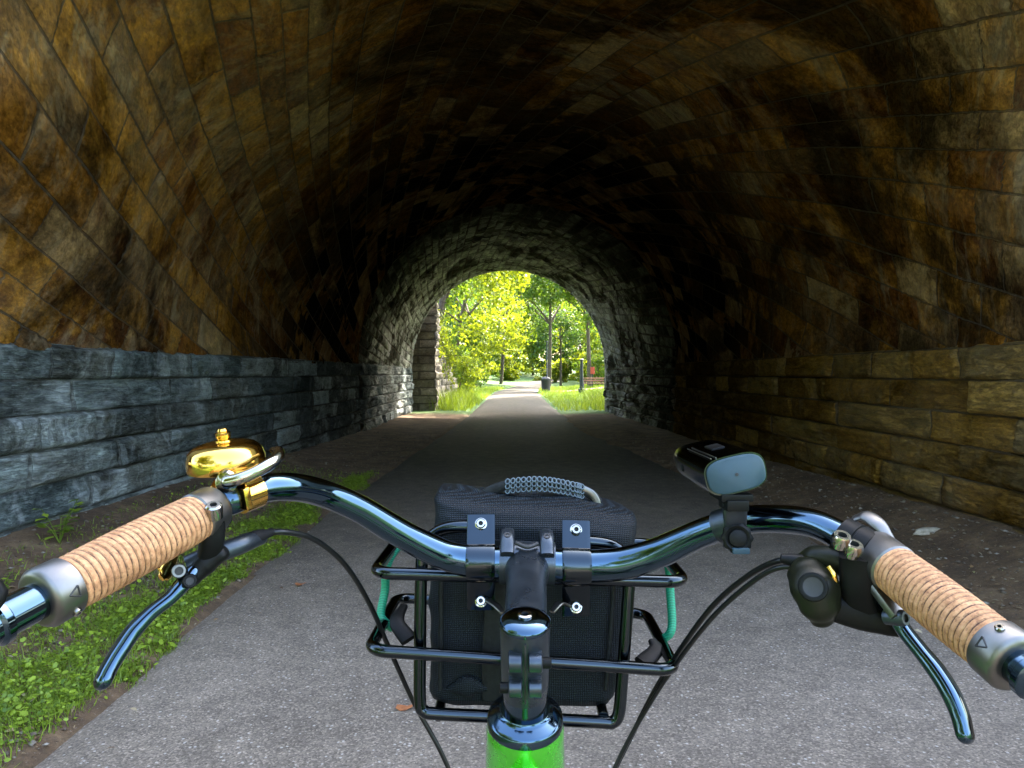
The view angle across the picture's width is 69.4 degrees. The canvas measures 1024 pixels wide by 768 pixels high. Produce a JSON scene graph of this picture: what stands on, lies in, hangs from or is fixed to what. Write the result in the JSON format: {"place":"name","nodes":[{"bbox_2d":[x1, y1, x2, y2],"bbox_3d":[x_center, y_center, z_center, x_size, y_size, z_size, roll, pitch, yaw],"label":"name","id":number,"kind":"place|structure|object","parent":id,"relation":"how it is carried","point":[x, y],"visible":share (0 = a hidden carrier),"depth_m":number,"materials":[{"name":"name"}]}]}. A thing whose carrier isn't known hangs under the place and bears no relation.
{"place":"outdoors","nodes":[
{"label":"outdoors","id":0,"kind":"place"},
{"bbox_2d":[0,358,1023,767],"bbox_3d":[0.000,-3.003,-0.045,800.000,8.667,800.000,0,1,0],"label":"ground","id":1,"kind":"structure","parent":0,"point":[420,426],"depth_m":5.76,"materials":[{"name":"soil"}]},
{"bbox_2d":[1,571,13,588],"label":"weed plant","id":2,"kind":"object","parent":1,"relation":"on","point":[10,580],"visible":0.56,"depth_m":3.97,"materials":[{"name":"green plant"}]},
{"bbox_2d":[32,499,83,542],"bbox_3d":[-3.028,0.918,4.954,0.293,0.291,0.240,0,1,-21],"label":"weed plant","id":3,"kind":"object","parent":1,"relation":"on","point":[63,531],"visible":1,"depth_m":4.92,"materials":[{"name":"green plant"}]},
{"bbox_2d":[0,461,379,767],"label":"grass","id":4,"kind":"structure","parent":1,"relation":"on","point":[154,648],"depth_m":3.53,"materials":[{"name":"green plant"}]},
{"bbox_2d":[412,303,457,410],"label":"retaining wall","id":5,"kind":"structure","parent":1,"relation":"on","point":[428,382],"depth_m":25.02,"materials":[{"name":"stone"}]},
{"bbox_2d":[438,309,459,388],"bbox_3d":[-2.977,-1.288,29.637,1.543,3.293,7.334,0,1,0],"label":"ivy","id":6,"kind":"object","parent":5,"relation":"attached to","point":[445,346],"visible":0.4,"depth_m":29.63,"materials":[{"name":"green plant"}]},
{"bbox_2d":[438,292,447,319],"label":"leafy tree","id":7,"kind":"object","parent":1,"relation":"on","point":[441,303],"depth_m":29.36,"materials":[{"name":"plant"}]},
{"bbox_2d":[441,291,449,324],"bbox_3d":[-1.587,-6.623,34.938,9.278,15.344,8.173,1,1,40],"label":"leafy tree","id":8,"kind":"object","parent":1,"relation":"on","point":[448,293],"depth_m":35.40,"materials":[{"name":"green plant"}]},
{"bbox_2d":[444,317,463,338],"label":"shrub","id":9,"kind":"object","parent":1,"relation":"on","point":[451,330],"visible":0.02,"depth_m":51.77,"materials":[{"name":"yellow plant"}]},
{"bbox_2d":[437,277,476,311],"bbox_3d":[-4.294,-4.394,33.282,7.810,10.922,7.494,0,1,0],"label":"leafy tree","id":10,"kind":"object","parent":1,"relation":"on","point":[454,289],"depth_m":34.18,"materials":[{"name":"green plant"}]},
{"bbox_2d":[446,326,470,377],"bbox_3d":[-4.894,-1.542,43.975,4.627,4.484,3.384,0,1,-22],"label":"shrub","id":11,"kind":"object","parent":1,"relation":"on","point":[462,348],"visible":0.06,"depth_m":43.70,"materials":[{"name":"green plant"}]},
{"bbox_2d":[438,283,483,335],"bbox_3d":[-6.826,-7.548,57.225,10.181,15.813,11.029,0,1,0],"label":"leafy tree","id":12,"kind":"object","parent":1,"relation":"on","point":[473,302],"visible":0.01,"depth_m":56.27,"materials":[{"name":"green plant"}]},
{"bbox_2d":[442,278,480,336],"bbox_3d":[-4.870,-4.607,37.425,7.422,10.628,7.762,0,1,0],"label":"leafy tree","id":13,"kind":"object","parent":1,"relation":"on","point":[462,290],"visible":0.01,"depth_m":38.37,"materials":[{"name":"green plant"}]},
{"bbox_2d":[446,346,485,392],"bbox_3d":[-2.965,-0.609,39.512,3.283,3.005,2.591,0,1,0],"label":"shrub","id":14,"kind":"object","parent":1,"relation":"on","point":[463,371],"visible":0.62,"depth_m":39.18,"materials":[{"name":"green plant"}]},
{"bbox_2d":[449,292,492,333],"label":"leafy tree","id":15,"kind":"object","parent":1,"relation":"on","point":[478,321],"depth_m":76.19,"materials":[{"name":"green plant"}]},
{"bbox_2d":[444,287,501,354],"bbox_3d":[-6.246,-6.250,63.723,9.136,14.723,8.723,1,1,44],"label":"leafy tree","id":16,"kind":"object","parent":1,"relation":"on","point":[473,343],"visible":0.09,"depth_m":62.86,"materials":[{"name":"green plant"}]},
{"bbox_2d":[458,349,490,387],"bbox_3d":[-3.434,-0.879,50.126,4.032,3.008,3.851,0,1,0],"label":"shrub","id":17,"kind":"object","parent":1,"relation":"on","point":[479,383],"visible":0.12,"depth_m":50.03,"materials":[{"name":"green plant"}]},
{"bbox_2d":[460,341,500,382],"bbox_3d":[-2.982,-1.556,59.979,4.145,4.092,3.594,0,1,0],"label":"shrub","id":18,"kind":"object","parent":1,"relation":"on","point":[490,367],"visible":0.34,"depth_m":59.72,"materials":[{"name":"green plant"}]},
{"bbox_2d":[460,336,500,382],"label":"shrub","id":19,"kind":"object","parent":1,"relation":"on","point":[496,373],"visible":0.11,"depth_m":68.54,"materials":[{"name":"green plant"}]},
{"bbox_2d":[442,271,534,373],"bbox_3d":[-2.517,-5.127,45.812,8.780,12.140,8.720,0,1,0],"label":"leafy tree","id":20,"kind":"object","parent":1,"relation":"on","point":[494,345],"visible":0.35,"depth_m":45.23,"materials":[{"name":"green plant"}]},
{"bbox_2d":[468,288,516,362],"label":"leafy tree","id":21,"kind":"object","parent":1,"relation":"on","point":[498,317],"visible":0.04,"depth_m":94.47,"materials":[{"name":"green plant"}]},
{"bbox_2d":[485,334,522,374],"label":"shrub","id":22,"kind":"object","parent":1,"relation":"on","point":[513,353],"visible":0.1,"depth_m":84.89,"materials":[{"name":"green plant"}]},
{"bbox_2d":[493,342,526,380],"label":"shrub","id":23,"kind":"object","parent":1,"relation":"on","point":[509,369],"visible":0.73,"depth_m":77.20,"materials":[{"name":"green plant"}]},
{"bbox_2d":[0,0,1023,536],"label":"stone tunnel","id":24,"kind":"structure","parent":1,"relation":"on","point":[266,222],"depth_m":7.22,"materials":[{"name":"stone"}]},
{"bbox_2d":[475,271,564,383],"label":"leafy tree","id":25,"kind":"object","parent":1,"relation":"on","point":[527,315],"visible":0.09,"depth_m":69.91,"materials":[{"name":"green plant"}]},
{"bbox_2d":[512,343,545,372],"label":"shrub","id":26,"kind":"object","parent":1,"relation":"on","point":[524,348],"visible":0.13,"depth_m":97.34,"materials":[{"name":"green plant"}]},
{"bbox_2d":[492,283,572,374],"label":"leafy tree","id":27,"kind":"object","parent":1,"relation":"on","point":[528,363],"visible":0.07,"depth_m":88.35,"materials":[{"name":"green plant"}]},
{"bbox_2d":[524,360,553,380],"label":"shrub","id":28,"kind":"object","parent":1,"relation":"on","point":[542,373],"visible":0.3,"depth_m":79.78,"materials":[{"name":"green plant"}]},
{"bbox_2d":[512,273,575,385],"bbox_3d":[2.837,-5.999,60.388,6.382,13.322,8.940,0,1,0],"label":"leafy tree","id":29,"kind":"object","parent":1,"relation":"on","point":[536,281],"visible":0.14,"depth_m":59.42,"materials":[{"name":"green plant"}]},
{"bbox_2d":[546,341,547,376],"bbox_3d":[2.428,-1.193,51.473,0.192,3.620,0.192,0,1,0],"label":"post","id":30,"kind":"object","parent":1,"relation":"on","point":[546,358],"visible":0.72,"depth_m":51.44,"materials":[{"name":"metal"}]},
{"bbox_2d":[526,295,592,385],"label":"leafy tree","id":31,"kind":"object","parent":1,"relation":"on","point":[572,337],"visible":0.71,"depth_m":65.47,"materials":[{"name":"green plant"}]},
{"bbox_2d":[545,356,576,382],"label":"shrub","id":32,"kind":"object","parent":1,"relation":"on","point":[567,369],"visible":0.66,"depth_m":73.38,"materials":[{"name":"green plant"}]},
{"bbox_2d":[527,298,598,370],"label":"leafy tree","id":33,"kind":"object","parent":1,"relation":"on","point":[536,346],"visible":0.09,"depth_m":86.56,"materials":[{"name":"green plant"}]},
{"bbox_2d":[537,277,594,386],"bbox_3d":[5.701,-6.008,55.040,9.140,13.184,6.480,0,1,-19],"label":"leafy tree","id":34,"kind":"object","parent":1,"relation":"on","point":[585,317],"visible":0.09,"depth_m":54.74,"materials":[{"name":"green plant"}]},
{"bbox_2d":[552,302,599,364],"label":"leafy tree","id":35,"kind":"object","parent":1,"relation":"on","point":[592,338],"visible":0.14,"depth_m":71.96,"materials":[{"name":"green plant"}]},
{"bbox_2d":[559,339,603,380],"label":"shrub","id":36,"kind":"object","parent":1,"relation":"on","point":[595,345],"visible":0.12,"depth_m":77.46,"materials":[{"name":"green plant"}]},
{"bbox_2d":[578,359,584,393],"bbox_3d":[4.040,-0.391,42.973,0.384,2.170,0.384,0,1,0],"label":"post","id":37,"kind":"object","parent":1,"relation":"on","point":[581,375],"visible":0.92,"depth_m":42.88,"materials":[{"name":"metal"}]},
{"bbox_2d":[562,334,602,376],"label":"shrub","id":38,"kind":"object","parent":1,"relation":"on","point":[599,343],"visible":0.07,"depth_m":83.43,"materials":[{"name":"green plant"}]},
{"bbox_2d":[564,343,601,376],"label":"shrub","id":39,"kind":"object","parent":1,"relation":"on","point":[583,349],"visible":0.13,"depth_m":69.85,"materials":[{"name":"green plant"}]},
{"bbox_2d":[569,349,604,384],"bbox_3d":[7.074,-1.339,63.952,4.434,3.345,5.131,0,1,0],"label":"shrub","id":40,"kind":"object","parent":1,"relation":"on","point":[577,357],"visible":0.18,"depth_m":64.08,"materials":[{"name":"green plant"}]},
{"bbox_2d":[571,352,604,385],"bbox_3d":[6.735,-1.051,56.230,3.714,2.849,3.754,-1,1,-45],"label":"shrub","id":41,"kind":"object","parent":1,"relation":"on","point":[598,362],"visible":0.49,"depth_m":55.42,"materials":[{"name":"green plant"}]},
{"bbox_2d":[590,367,594,386],"bbox_3d":[5.704,-0.427,52.442,0.300,1.550,0.120,0,1,0],"label":"sign board","id":42,"kind":"object","parent":1,"relation":"on","point":[592,370],"visible":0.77,"depth_m":52.38,"materials":[{"name":"paint"}]},
{"bbox_2d":[583,377,604,384],"bbox_3d":[5.324,-0.005,48.004,1.700,0.840,0.528,0,1,0],"label":"park bench","id":43,"kind":"object","parent":1,"relation":"on","point":[594,380],"visible":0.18,"depth_m":48.21,"materials":[{"name":"brown wood"}]},
{"bbox_2d":[588,324,599,340],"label":"leafy tree","id":44,"kind":"object","parent":1,"relation":"on","point":[595,332],"visible":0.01,"depth_m":46.43,"materials":[{"name":"green plant"}]},
{"bbox_2d":[913,527,939,535],"bbox_3d":[3.051,1.083,5.449,0.238,0.062,0.114,-3,4,-8],"label":"stone","id":45,"kind":"object","parent":1,"relation":"on","point":[922,531],"visible":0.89,"depth_m":5.41,"materials":[{"name":"grey stone"}]},
{"bbox_2d":[429,385,604,410],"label":"tall grass","id":46,"kind":"structure","parent":0,"point":[461,397],"depth_m":26.75,"materials":[{"name":"green plant"}]},
{"bbox_2d":[34,379,1023,767],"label":"paved path","id":47,"kind":"structure","parent":0,"point":[264,671],"depth_m":3.10,"materials":[{"name":"grey asphalt"}]},
{"bbox_2d":[396,704,412,710],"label":"fallen leaf","id":48,"kind":"object","parent":47,"relation":"on","point":[399,707],"visible":0.91,"depth_m":2.79,"materials":[{"name":"orange plant"}]},
{"bbox_2d":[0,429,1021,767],"bbox_3d":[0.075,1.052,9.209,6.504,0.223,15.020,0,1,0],"label":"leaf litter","id":49,"kind":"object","parent":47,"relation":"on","point":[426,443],"visible":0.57,"depth_m":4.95,"materials":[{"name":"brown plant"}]},
{"bbox_2d":[0,428,1023,767],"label":"bicycle","id":50,"kind":"object","parent":47,"relation":"on","point":[886,584],"visible":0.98,"depth_m":0.57,"materials":[{"name":"black metal"}]},
{"bbox_2d":[377,548,675,641],"bbox_3d":[0.016,0.230,0.852,0.323,0.100,0.122,0,1,0],"label":"bungee cord","id":51,"kind":"object","parent":50,"relation":"attached to","point":[668,634],"visible":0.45,"depth_m":0.80,"materials":[{"name":"teal rubber"}]},
{"bbox_2d":[428,476,636,705],"bbox_3d":[0.023,0.214,0.806,0.221,0.231,0.142,0,1,0],"label":"carry bag","id":52,"kind":"object","parent":50,"relation":"in","point":[526,515],"visible":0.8,"depth_m":0.75,"materials":[{"name":"fabric"}]},
{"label":"gravel track","id":53,"kind":"structure","parent":0,"visible":0},
{"bbox_2d":[541,377,550,390],"bbox_3d":[2.288,0.023,49.992,0.680,1.040,0.680,0,1,0],"label":"litter bin","id":54,"kind":"object","parent":53,"relation":"on","point":[545,383],"visible":0.85,"depth_m":49.73,"materials":[{"name":"metal"}]}
]}

